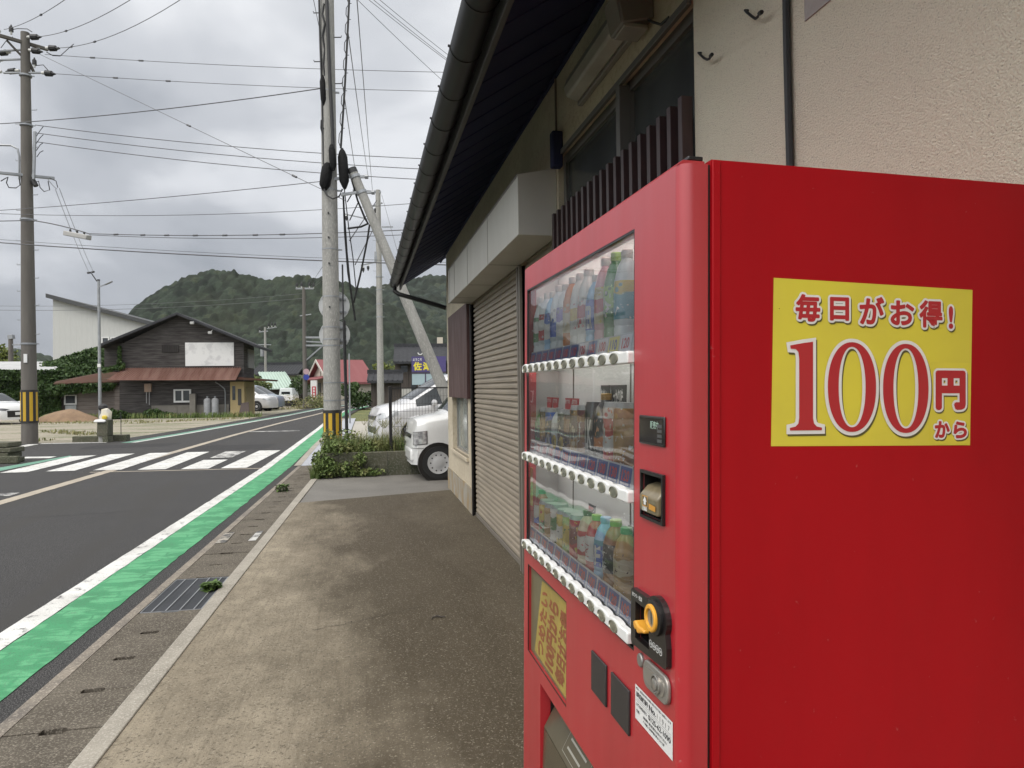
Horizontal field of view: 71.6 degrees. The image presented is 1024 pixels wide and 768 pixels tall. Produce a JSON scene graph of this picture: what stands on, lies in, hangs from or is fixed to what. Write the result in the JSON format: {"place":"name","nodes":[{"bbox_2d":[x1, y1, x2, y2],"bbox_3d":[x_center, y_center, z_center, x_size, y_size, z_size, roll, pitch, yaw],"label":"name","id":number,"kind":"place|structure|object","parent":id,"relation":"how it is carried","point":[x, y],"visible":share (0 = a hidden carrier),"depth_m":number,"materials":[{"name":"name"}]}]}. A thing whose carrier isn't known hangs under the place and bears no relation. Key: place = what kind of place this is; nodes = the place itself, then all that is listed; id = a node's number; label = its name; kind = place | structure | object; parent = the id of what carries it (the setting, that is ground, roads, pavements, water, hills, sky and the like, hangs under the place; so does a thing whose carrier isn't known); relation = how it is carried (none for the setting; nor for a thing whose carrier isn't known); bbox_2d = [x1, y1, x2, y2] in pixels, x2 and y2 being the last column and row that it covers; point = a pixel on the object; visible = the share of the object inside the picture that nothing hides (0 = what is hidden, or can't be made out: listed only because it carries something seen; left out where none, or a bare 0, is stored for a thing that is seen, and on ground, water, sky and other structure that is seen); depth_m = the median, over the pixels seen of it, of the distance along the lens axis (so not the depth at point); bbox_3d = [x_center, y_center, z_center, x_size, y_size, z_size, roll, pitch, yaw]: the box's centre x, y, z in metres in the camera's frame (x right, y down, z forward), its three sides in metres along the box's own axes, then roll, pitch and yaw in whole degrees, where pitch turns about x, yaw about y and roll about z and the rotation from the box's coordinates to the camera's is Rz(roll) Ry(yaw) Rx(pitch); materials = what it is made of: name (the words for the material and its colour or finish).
{"place":"outdoors","nodes":[
{"label":"outdoors","id":0,"kind":"place"},
{"bbox_2d":[0,404,314,442],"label":"gravel lot","id":1,"kind":"structure","parent":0,"point":[9,431],"depth_m":30.23,"materials":[{"name":"gravel"}]},
{"bbox_2d":[0,393,19,421],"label":"white hatchback","id":2,"kind":"object","parent":1,"relation":"on","point":[9,408],"visible":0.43,"depth_m":33.83,"materials":[{"name":"paint"}]},
{"bbox_2d":[0,362,57,397],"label":"building","id":3,"kind":"structure","parent":1,"relation":"on","point":[10,365],"depth_m":46.03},
{"bbox_2d":[0,369,57,407],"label":"ivy","id":4,"kind":"object","parent":3,"relation":"attached to","point":[11,382],"visible":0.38,"depth_m":43.61,"materials":[{"name":"green plant"}]},
{"bbox_2d":[39,409,97,421],"bbox_3d":[-22.851,1.607,36.495,3.540,0.644,1.900,-1,0,0],"label":"sand heap","id":5,"kind":"object","parent":1,"relation":"on","point":[72,415],"visible":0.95,"depth_m":36.03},
{"bbox_2d":[53,372,118,414],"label":"lean to shed","id":6,"kind":"object","parent":1,"relation":"on","point":[86,403],"visible":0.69,"depth_m":40.58,"materials":[{"name":"brown wood"}]},
{"bbox_2d":[37,382,116,416],"bbox_3d":[-24.592,0.935,40.089,4.372,2.105,1.031,-1,0,-12],"label":"ivy","id":7,"kind":"object","parent":6,"relation":"hanging from","point":[52,394],"visible":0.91,"depth_m":39.99,"materials":[{"name":"green plant"}]},
{"bbox_2d":[46,294,153,359],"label":"white hall","id":8,"kind":"structure","parent":1,"relation":"on","point":[75,326],"depth_m":61.77,"materials":[{"name":"metal"}]},
{"bbox_2d":[87,271,112,418],"bbox_3d":[-21.135,-1.965,36.475,1.285,7.719,0.195,-1,0,-2],"label":"street lamp","id":9,"kind":"object","parent":1,"relation":"on","point":[99,348],"visible":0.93,"depth_m":36.44,"materials":[{"name":"metal"}]},
{"bbox_2d":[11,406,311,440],"bbox_3d":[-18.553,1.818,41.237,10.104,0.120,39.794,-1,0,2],"label":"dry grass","id":10,"kind":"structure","parent":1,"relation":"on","point":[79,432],"depth_m":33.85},
{"bbox_2d":[101,312,277,415],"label":"wooden house","id":11,"kind":"structure","parent":1,"relation":"on","point":[178,363],"depth_m":39.86,"materials":[{"name":"brown wood"}]},
{"bbox_2d":[255,387,278,410],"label":"silver minivan","id":12,"kind":"object","parent":1,"relation":"on","point":[265,401],"visible":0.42,"depth_m":49.39,"materials":[{"name":"paint"}]},
{"bbox_2d":[258,371,302,404],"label":"green roof shed","id":13,"kind":"structure","parent":1,"relation":"on","point":[283,378],"depth_m":64.74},
{"bbox_2d":[307,359,370,404],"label":"red roof house","id":14,"kind":"structure","parent":1,"relation":"on","point":[358,371],"depth_m":68.51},
{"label":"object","id":15,"kind":"object","parent":1,"relation":"on","visible":0},
{"bbox_2d":[37,346,103,390],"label":"ivy","id":16,"kind":"object","parent":15,"relation":"on","point":[85,361],"visible":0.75,"depth_m":45.00,"materials":[{"name":"green plant"}]},
{"bbox_2d":[87,411,261,418],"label":"tall grass","id":17,"kind":"structure","parent":0,"point":[175,415],"depth_m":38.76,"materials":[{"name":"green plant"}]},
{"bbox_2d":[0,405,370,723],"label":"road","id":18,"kind":"structure","parent":0,"point":[52,554],"depth_m":8.82,"materials":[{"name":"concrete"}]},
{"bbox_2d":[0,441,24,463],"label":"stone stack","id":19,"kind":"object","parent":18,"relation":"on","point":[10,452],"visible":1,"depth_m":14.88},
{"bbox_2d":[1,455,94,472],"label":"crosswalk stripe","id":20,"kind":"object","parent":18,"relation":"on","point":[47,464],"visible":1,"depth_m":14.46,"materials":[{"name":"white paint"}]},
{"bbox_2d":[49,453,134,470],"bbox_3d":[-8.791,1.632,14.948,0.520,0.001,3.600,-1,0,-12],"label":"crosswalk stripe","id":21,"kind":"object","parent":18,"relation":"on","point":[87,463],"visible":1,"depth_m":14.72,"materials":[{"name":"white paint"}]},
{"bbox_2d":[97,420,113,441],"bbox_3d":[-11.949,1.389,20.839,0.338,0.676,0.300,-1,0,0],"label":"stone stub","id":22,"kind":"object","parent":18,"relation":"on","point":[104,431],"visible":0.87,"depth_m":20.70,"materials":[{"name":"stone"}]},
{"bbox_2d":[81,443,178,448],"bbox_3d":[-10.305,1.676,19.177,2.300,0.001,1.400,-1,0,-12],"label":"road patch","id":23,"kind":"object","parent":18,"relation":"on","point":[125,446],"visible":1,"depth_m":19.19,"materials":[{"name":"asphalt"}]},
{"bbox_2d":[95,453,168,469],"bbox_3d":[-7.959,1.621,15.073,0.500,0.001,3.700,-1,0,-12],"label":"crosswalk stripe","id":24,"kind":"object","parent":18,"relation":"on","point":[131,462],"visible":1,"depth_m":14.80,"materials":[{"name":"white paint"}]},
{"bbox_2d":[0,407,344,504],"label":"line","id":25,"kind":"object","parent":18,"relation":"on","point":[14,498],"visible":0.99,"depth_m":12.19,"materials":[{"name":"beige paint"}]},
{"bbox_2d":[138,452,206,469],"bbox_3d":[-7.111,1.609,15.098,0.530,0.001,3.800,-1,0,-12],"label":"crosswalk stripe","id":26,"kind":"object","parent":18,"relation":"on","point":[172,461],"visible":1,"depth_m":14.73,"materials":[{"name":"white paint"}]},
{"bbox_2d":[0,406,367,700],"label":"green strip","id":27,"kind":"object","parent":18,"relation":"on","point":[25,657],"visible":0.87,"depth_m":5.14,"materials":[{"name":"paint"}]},
{"bbox_2d":[0,405,368,649],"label":"edge line","id":28,"kind":"object","parent":18,"relation":"on","point":[18,629],"visible":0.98,"depth_m":5.83,"materials":[{"name":"white paint"}]},
{"bbox_2d":[174,444,274,450],"bbox_3d":[-7.349,1.631,18.252,2.208,0.001,1.703,-1,0,-9],"label":"road patch","id":29,"kind":"object","parent":18,"relation":"on","point":[233,447],"visible":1,"depth_m":18.20,"materials":[{"name":"asphalt"}]},
{"bbox_2d":[222,450,279,467],"bbox_3d":[-5.523,1.588,15.228,0.504,0.001,3.883,-1,0,-9],"label":"crosswalk stripe","id":30,"kind":"object","parent":18,"relation":"on","point":[251,459],"visible":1,"depth_m":14.90,"materials":[{"name":"white paint"}]},
{"bbox_2d":[0,242,445,264],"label":"overhead wire","id":31,"kind":"object","parent":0,"point":[193,254],"visible":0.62,"depth_m":18.58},
{"bbox_2d":[0,0,460,356],"label":"sky","id":32,"kind":"structure","parent":0,"point":[270,34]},
{"bbox_2d":[129,269,446,369],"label":"wooded hill","id":33,"kind":"structure","parent":0,"point":[245,319],"depth_m":372.71,"materials":[{"name":"green plant"}]},
{"bbox_2d":[95,490,523,767],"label":"sidewalk","id":34,"kind":"structure","parent":0,"point":[262,673],"depth_m":3.85,"materials":[{"name":"concrete"}]},
{"bbox_2d":[389,0,1023,573],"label":"shop building","id":35,"kind":"structure","parent":34,"relation":"on","point":[525,162],"depth_m":3.18,"materials":[{"name":"beige paint"}]},
{"bbox_2d":[457,398,467,453],"bbox_3d":[-0.590,0.483,9.157,0.050,0.798,1.468,-1,0,-12],"label":"window","id":36,"kind":"structure","parent":35,"relation":"in","point":[462,403],"depth_m":9.46,"materials":[{"name":"glass"}]},
{"bbox_2d":[564,20,631,105],"bbox_3d":[0.418,-1.632,3.553,0.115,0.170,0.800,-1,0,-12],"label":"fluorescent fixture","id":37,"kind":"object","parent":35,"relation":"attached to","point":[601,56],"visible":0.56,"depth_m":3.52,"materials":[{"name":"grey metal"}]},
{"bbox_2d":[604,0,653,41],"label":"flood light","id":38,"kind":"object","parent":35,"relation":"attached to","point":[627,20],"visible":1,"depth_m":2.98,"materials":[{"name":"beige glass"}]},
{"bbox_2d":[564,8,694,204],"bbox_3d":[0.549,-0.734,3.555,0.050,1.398,1.857,-1,0,-12],"label":"window","id":39,"kind":"structure","parent":35,"relation":"in","point":[668,75],"depth_m":3.22,"materials":[{"name":"black glass"}]},
{"bbox_2d":[782,0,793,165],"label":"wall cable","id":40,"kind":"object","parent":35,"relation":"attached to","point":[788,105],"depth_m":2.03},
{"bbox_2d":[522,156,1023,767],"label":"vending machine","id":41,"kind":"object","parent":34,"relation":"on","point":[814,496],"visible":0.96,"depth_m":1.23,"materials":[{"name":"red paint"}]},
{"bbox_2d":[533,297,543,351],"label":"sample bottle","id":42,"kind":"object","parent":41,"relation":"on","point":[536,328],"visible":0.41,"depth_m":2.16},
{"bbox_2d":[539,293,549,350],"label":"sample bottle","id":43,"kind":"object","parent":41,"relation":"on","point":[541,320],"visible":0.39,"depth_m":2.10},
{"bbox_2d":[544,292,555,349],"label":"sample bottle","id":44,"kind":"object","parent":41,"relation":"on","point":[547,342],"visible":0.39,"depth_m":2.04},
{"bbox_2d":[550,285,561,348],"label":"sample bottle","id":45,"kind":"object","parent":41,"relation":"on","point":[553,309],"visible":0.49,"depth_m":1.98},
{"bbox_2d":[550,502,567,542],"bbox_3d":[0.133,0.401,1.990,0.052,0.129,0.051,0,0,-13],"label":"sample can","id":46,"kind":"object","parent":41,"relation":"in","point":[554,507],"visible":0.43,"depth_m":1.97,"materials":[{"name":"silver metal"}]},
{"bbox_2d":[556,284,568,346],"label":"sample bottle","id":47,"kind":"object","parent":41,"relation":"on","point":[559,326],"visible":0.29,"depth_m":1.92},
{"bbox_2d":[563,276,575,345],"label":"sample bottle","id":48,"kind":"object","parent":41,"relation":"on","point":[566,315],"visible":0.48,"depth_m":1.85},
{"bbox_2d":[562,510,581,552],"bbox_3d":[0.160,0.400,1.868,0.055,0.129,0.054,0,0,-13],"label":"sample can","id":49,"kind":"object","parent":41,"relation":"in","point":[565,529],"visible":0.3,"depth_m":1.85,"materials":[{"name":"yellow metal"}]},
{"bbox_2d":[569,405,577,450],"bbox_3d":[0.174,0.126,1.809,0.056,0.143,0.054,0,0,-13],"label":"sample can","id":50,"kind":"object","parent":41,"relation":"on","point":[573,429],"visible":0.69,"depth_m":1.79,"materials":[{"name":"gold metal"}]},
{"bbox_2d":[569,512,583,559],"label":"bottle","id":51,"kind":"object","parent":41,"relation":"on","point":[575,519],"visible":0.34,"depth_m":1.79,"materials":[{"name":"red plastic"}]},
{"bbox_2d":[570,272,583,344],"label":"sample bottle","id":52,"kind":"object","parent":41,"relation":"on","point":[573,310],"visible":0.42,"depth_m":1.79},
{"bbox_2d":[577,405,585,452],"bbox_3d":[0.188,0.124,1.747,0.058,0.145,0.056,0,0,-13],"label":"sample can","id":53,"kind":"object","parent":41,"relation":"on","point":[581,428],"visible":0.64,"depth_m":1.73,"materials":[{"name":"beige metal"}]},
{"bbox_2d":[577,509,592,565],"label":"sample bottle","id":54,"kind":"object","parent":41,"relation":"on","point":[585,520],"visible":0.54,"depth_m":1.73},
{"bbox_2d":[577,268,593,342],"bbox_3d":[0.189,-0.176,1.750,0.057,0.215,0.056,0,0,-13],"label":"sample bottle","id":55,"kind":"object","parent":41,"relation":"on","point":[586,284],"visible":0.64,"depth_m":1.73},
{"bbox_2d":[585,274,597,340],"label":"sample bottle","id":56,"kind":"object","parent":41,"relation":"on","point":[589,320],"visible":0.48,"depth_m":1.67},
{"bbox_2d":[585,402,599,455],"bbox_3d":[0.202,0.120,1.686,0.058,0.154,0.056,0,0,-13],"label":"sample can","id":57,"kind":"object","parent":41,"relation":"on","point":[591,409],"visible":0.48,"depth_m":1.67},
{"bbox_2d":[585,514,601,572],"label":"sample bottle","id":58,"kind":"object","parent":41,"relation":"on","point":[594,524],"visible":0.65,"depth_m":1.67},
{"bbox_2d":[594,257,610,339],"bbox_3d":[0.217,-0.179,1.627,0.056,0.220,0.056,0,0,-13],"label":"sample bottle","id":59,"kind":"object","parent":41,"relation":"on","point":[598,305],"visible":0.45,"depth_m":1.61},
{"bbox_2d":[593,516,611,579],"bbox_3d":[0.215,0.383,1.623,0.057,0.159,0.056,0,0,-13],"label":"sample bottle","id":60,"kind":"object","parent":41,"relation":"on","point":[600,534],"visible":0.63,"depth_m":1.61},
{"bbox_2d":[594,393,611,457],"bbox_3d":[0.216,0.109,1.625,0.056,0.175,0.056,0,0,-13],"label":"sample bottle","id":61,"kind":"object","parent":41,"relation":"on","point":[598,430],"visible":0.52,"depth_m":1.61,"materials":[{"name":"brown plastic"}]},
{"bbox_2d":[603,402,614,460],"bbox_3d":[0.229,0.118,1.564,0.058,0.156,0.056,0,0,-13],"label":"sample can","id":62,"kind":"object","parent":41,"relation":"on","point":[608,427],"visible":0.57,"depth_m":1.54,"materials":[{"name":"silver metal"}]},
{"bbox_2d":[603,252,620,337],"bbox_3d":[0.230,-0.180,1.566,0.057,0.220,0.056,0,0,-13],"label":"sample bottle","id":63,"kind":"object","parent":41,"relation":"on","point":[608,306],"visible":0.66,"depth_m":1.55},
{"bbox_2d":[602,518,621,586],"bbox_3d":[0.228,0.380,1.562,0.059,0.164,0.057,0,0,-13],"label":"sample bottle","id":64,"kind":"object","parent":41,"relation":"on","point":[613,534],"visible":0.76,"depth_m":1.54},
{"bbox_2d":[613,402,633,466],"bbox_3d":[0.243,0.117,1.503,0.057,0.156,0.056,0,0,-13],"label":"sample can","id":65,"kind":"object","parent":41,"relation":"on","point":[623,432],"visible":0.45,"depth_m":1.48,"materials":[{"name":"gold metal"}]},
{"bbox_2d":[613,526,633,600],"bbox_3d":[0.242,0.382,1.501,0.056,0.159,0.056,0,0,-13],"label":"sample bottle","id":66,"kind":"object","parent":41,"relation":"on","point":[623,567],"visible":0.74,"depth_m":1.48,"materials":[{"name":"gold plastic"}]},
{"bbox_2d":[614,249,633,335],"bbox_3d":[0.244,-0.178,1.505,0.056,0.215,0.056,0,0,-13],"label":"sample bottle","id":67,"kind":"object","parent":41,"relation":"on","point":[624,301],"visible":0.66,"depth_m":1.48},
{"bbox_2d":[303,407,370,462],"bbox_3d":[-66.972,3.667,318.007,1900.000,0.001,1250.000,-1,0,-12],"label":"ground","id":68,"kind":"structure","parent":0,"point":[361,415],"depth_m":40.36,"materials":[{"name":"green plant"}]},
{"bbox_2d":[0,25,73,443],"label":"utility pole","id":69,"kind":"object","parent":68,"relation":"on","point":[29,413],"visible":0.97,"depth_m":20.69,"materials":[{"name":"concrete"}]},
{"bbox_2d":[254,362,310,399],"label":"tiled house","id":70,"kind":"structure","parent":68,"relation":"on","point":[292,369],"depth_m":86.44,"materials":[{"name":"grey tile"}]},
{"bbox_2d":[295,282,322,407],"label":"utility pole","id":71,"kind":"object","parent":68,"relation":"on","point":[305,369],"visible":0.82,"depth_m":55.91,"materials":[{"name":"concrete"}]},
{"bbox_2d":[313,0,347,442],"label":"utility pole","id":72,"kind":"object","parent":68,"relation":"on","point":[332,411],"visible":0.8,"depth_m":14.19,"materials":[{"name":"concrete"}]},
{"bbox_2d":[0,88,319,123],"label":"overhead wire","id":73,"kind":"object","parent":72,"relation":"attached to","point":[166,108],"visible":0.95,"depth_m":15.83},
{"bbox_2d":[318,0,325,163],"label":"hanging cable","id":74,"kind":"object","parent":72,"relation":"attached to","point":[321,65],"visible":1,"depth_m":14.19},
{"bbox_2d":[338,0,350,148],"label":"hanging cable","id":75,"kind":"object","parent":72,"relation":"attached to","point":[345,75],"visible":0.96,"depth_m":14.29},
{"bbox_2d":[342,192,355,320],"bbox_3d":[-3.436,-2.652,14.912,0.107,2.597,0.655,-1,0,8],"label":"cable bundle","id":76,"kind":"object","parent":72,"relation":"attached to","point":[346,249],"visible":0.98,"depth_m":14.81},
{"bbox_2d":[347,180,369,302],"bbox_3d":[-3.290,-2.954,14.783,0.482,2.471,0.661,-1,0,-42],"label":"cable bundle","id":77,"kind":"object","parent":72,"relation":"attached to","point":[363,214],"visible":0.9,"depth_m":14.77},
{"bbox_2d":[345,189,392,404],"bbox_3d":[-7.086,-3.974,35.401,2.396,11.537,0.356,-1,0,-3],"label":"utility pole","id":78,"kind":"object","parent":68,"relation":"on","point":[379,317],"visible":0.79,"depth_m":35.30,"materials":[{"name":"concrete"}]},
{"bbox_2d":[367,369,403,407],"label":"tiled gatehouse","id":79,"kind":"object","parent":68,"relation":"on","point":[393,378],"visible":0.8,"depth_m":51.05,"materials":[{"name":"grey tile"}]},
{"bbox_2d":[334,166,447,402],"bbox_3d":[-2.104,-1.340,14.294,2.864,6.079,0.260,-1,0,-1],"label":"strut pole","id":80,"kind":"object","parent":68,"relation":"on","point":[423,341],"visible":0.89,"depth_m":14.19,"materials":[{"name":"concrete"}]},
{"bbox_2d":[338,149,348,189],"bbox_3d":[-3.373,-4.300,14.199,0.214,0.813,0.193,-1,0,4],"label":"cable splice case","id":81,"kind":"object","parent":80,"relation":"attached to","point":[343,171],"visible":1,"depth_m":14.13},
{"bbox_2d":[393,343,447,395],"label":"tiled house","id":82,"kind":"structure","parent":68,"relation":"on","point":[404,354],"depth_m":56.77,"materials":[{"name":"grey tile"}]},
{"bbox_2d":[412,353,445,385],"bbox_3d":[-4.680,-0.072,39.995,1.936,3.415,0.100,-1,0,-6],"label":"welcome sign","id":83,"kind":"object","parent":68,"relation":"on","point":[419,364],"visible":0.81,"depth_m":39.93,"materials":[{"name":"blue plastic"}]},
{"label":"gutter bed","id":84,"kind":"structure","parent":68,"relation":"on","visible":0},
{"bbox_2d":[0,727,101,767],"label":"drain cover","id":85,"kind":"object","parent":84,"relation":"on","point":[64,749],"visible":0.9,"depth_m":2.91,"materials":[{"name":"concrete"}]},
{"bbox_2d":[3,655,161,736],"bbox_3d":[-2.046,1.519,3.466,0.418,0.046,0.830,-1,0,-12],"label":"drain cover","id":86,"kind":"object","parent":84,"relation":"on","point":[90,694],"visible":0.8,"depth_m":3.38,"materials":[{"name":"concrete"}]},
{"bbox_2d":[85,609,200,661],"bbox_3d":[-2.191,1.525,4.292,0.418,0.044,0.830,-1,0,-12],"label":"drain cover","id":87,"kind":"object","parent":84,"relation":"on","point":[148,634],"visible":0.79,"depth_m":4.22,"materials":[{"name":"concrete"}]},
{"bbox_2d":[0,466,300,738],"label":"gutter edge","id":88,"kind":"object","parent":84,"relation":"on","point":[23,710],"visible":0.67,"depth_m":4.21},
{"bbox_2d":[140,577,227,613],"bbox_3d":[-2.336,1.529,5.117,0.384,0.046,0.830,-1,0,-10],"label":"drain grate","id":89,"kind":"object","parent":84,"relation":"on","point":[177,595],"visible":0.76,"depth_m":5.03,"materials":[{"name":"metal"}]},
{"bbox_2d":[68,478,316,767],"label":"kerb","id":90,"kind":"structure","parent":84,"relation":"on","point":[96,748],"depth_m":3.76,"materials":[{"name":"concrete"}]},
{"bbox_2d":[176,552,248,579],"bbox_3d":[-2.481,1.535,5.943,0.418,0.046,0.830,-1,0,-12],"label":"drain cover","id":91,"kind":"object","parent":84,"relation":"on","point":[214,565],"visible":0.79,"depth_m":5.88,"materials":[{"name":"concrete"}]},
{"bbox_2d":[204,533,264,554],"bbox_3d":[-2.626,1.540,6.769,0.418,0.045,0.830,-1,0,-12],"label":"drain cover","id":92,"kind":"object","parent":84,"relation":"on","point":[232,544],"visible":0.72,"depth_m":6.66,"materials":[{"name":"concrete"}]},
{"bbox_2d":[228,519,276,534],"bbox_3d":[-2.771,1.547,7.595,0.418,0.043,0.830,-1,0,-12],"label":"drain cover","id":93,"kind":"object","parent":84,"relation":"on","point":[245,527],"visible":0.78,"depth_m":7.59,"materials":[{"name":"concrete"}]},
{"bbox_2d":[243,506,287,519],"bbox_3d":[-2.915,1.551,8.421,0.418,0.045,0.830,-1,0,-12],"label":"drain cover","id":94,"kind":"object","parent":84,"relation":"on","point":[262,513],"visible":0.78,"depth_m":8.38,"materials":[{"name":"concrete"}]},
{"bbox_2d":[256,496,295,507],"bbox_3d":[-3.060,1.556,9.247,0.418,0.044,0.830,-1,0,-12],"label":"drain cover","id":95,"kind":"object","parent":84,"relation":"on","point":[276,501],"visible":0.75,"depth_m":9.21,"materials":[{"name":"concrete"}]},
{"bbox_2d":[349,421,386,441],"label":"parking ground","id":96,"kind":"structure","parent":0,"point":[359,425],"depth_m":27.00,"materials":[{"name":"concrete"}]},
{"bbox_2d":[343,416,406,451],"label":"seed grass","id":97,"kind":"structure","parent":96,"relation":"on","point":[384,427],"depth_m":12.31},
{"bbox_2d":[368,374,447,439],"bbox_3d":[-1.367,0.640,18.717,4.712,1.957,2.106,-1,0,-23],"label":"silver minivan","id":98,"kind":"object","parent":96,"relation":"on","point":[410,406],"visible":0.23,"depth_m":17.46,"materials":[{"name":"paint"}]},
{"bbox_2d":[300,474,449,502],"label":"driveway","id":99,"kind":"structure","parent":0,"point":[324,489],"depth_m":10.54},
{"bbox_2d":[320,450,419,477],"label":"planter wall","id":100,"kind":"structure","parent":99,"relation":"on","point":[393,462],"depth_m":11.90,"materials":[{"name":"concrete"}]},
{"bbox_2d":[308,428,405,479],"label":"weeds","id":101,"kind":"object","parent":100,"relation":"on","point":[322,466],"visible":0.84,"depth_m":11.78,"materials":[{"name":"green plant"}]},
{"bbox_2d":[389,386,447,450],"bbox_3d":[-1.147,0.800,12.241,1.917,1.547,0.052,-1,0,-12],"label":"fence","id":102,"kind":"object","parent":100,"relation":"on","point":[390,414],"visible":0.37,"depth_m":12.06,"materials":[{"name":"black metal"}]},
{"bbox_2d":[403,397,448,480],"bbox_3d":[-0.122,0.568,12.255,3.400,1.975,1.851,-1,0,-15],"label":"kei van","id":103,"kind":"object","parent":99,"relation":"on","point":[426,446],"visible":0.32,"depth_m":11.21,"materials":[{"name":"white paint"}]},
{"bbox_2d":[363,274,446,329],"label":"hill","id":104,"kind":"structure","parent":0,"point":[430,287],"depth_m":514.00,"materials":[{"name":"green plant"}]},
{"bbox_3d":[-14.732,-4.618,20.131,1.875,0.210,0.346,-1,0,-12],"label":"overhead wire","id":105,"kind":"object","parent":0,"visible":0},
{"bbox_2d":[32,220,89,234],"bbox_3d":[-12.660,-4.398,19.881,2.663,0.713,0.029,-1,0,27],"label":"overhead wire","id":106,"kind":"object","parent":105,"relation":"attached to","point":[62,226],"visible":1,"depth_m":19.85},
{"bbox_2d":[63,229,91,239],"bbox_3d":[-11.873,-4.071,19.381,0.984,0.363,0.160,-1,0,24],"label":"terminal box","id":107,"kind":"object","parent":106,"relation":"hanging from","point":[76,235],"visible":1,"depth_m":19.27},
{"bbox_2d":[90,230,401,235],"bbox_3d":[1.409,-3.771,14.874,27.214,1.042,0.048,-1,0,19],"label":"overhead wire","id":108,"kind":"object","parent":107,"relation":"attached to","point":[234,235],"visible":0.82,"depth_m":17.79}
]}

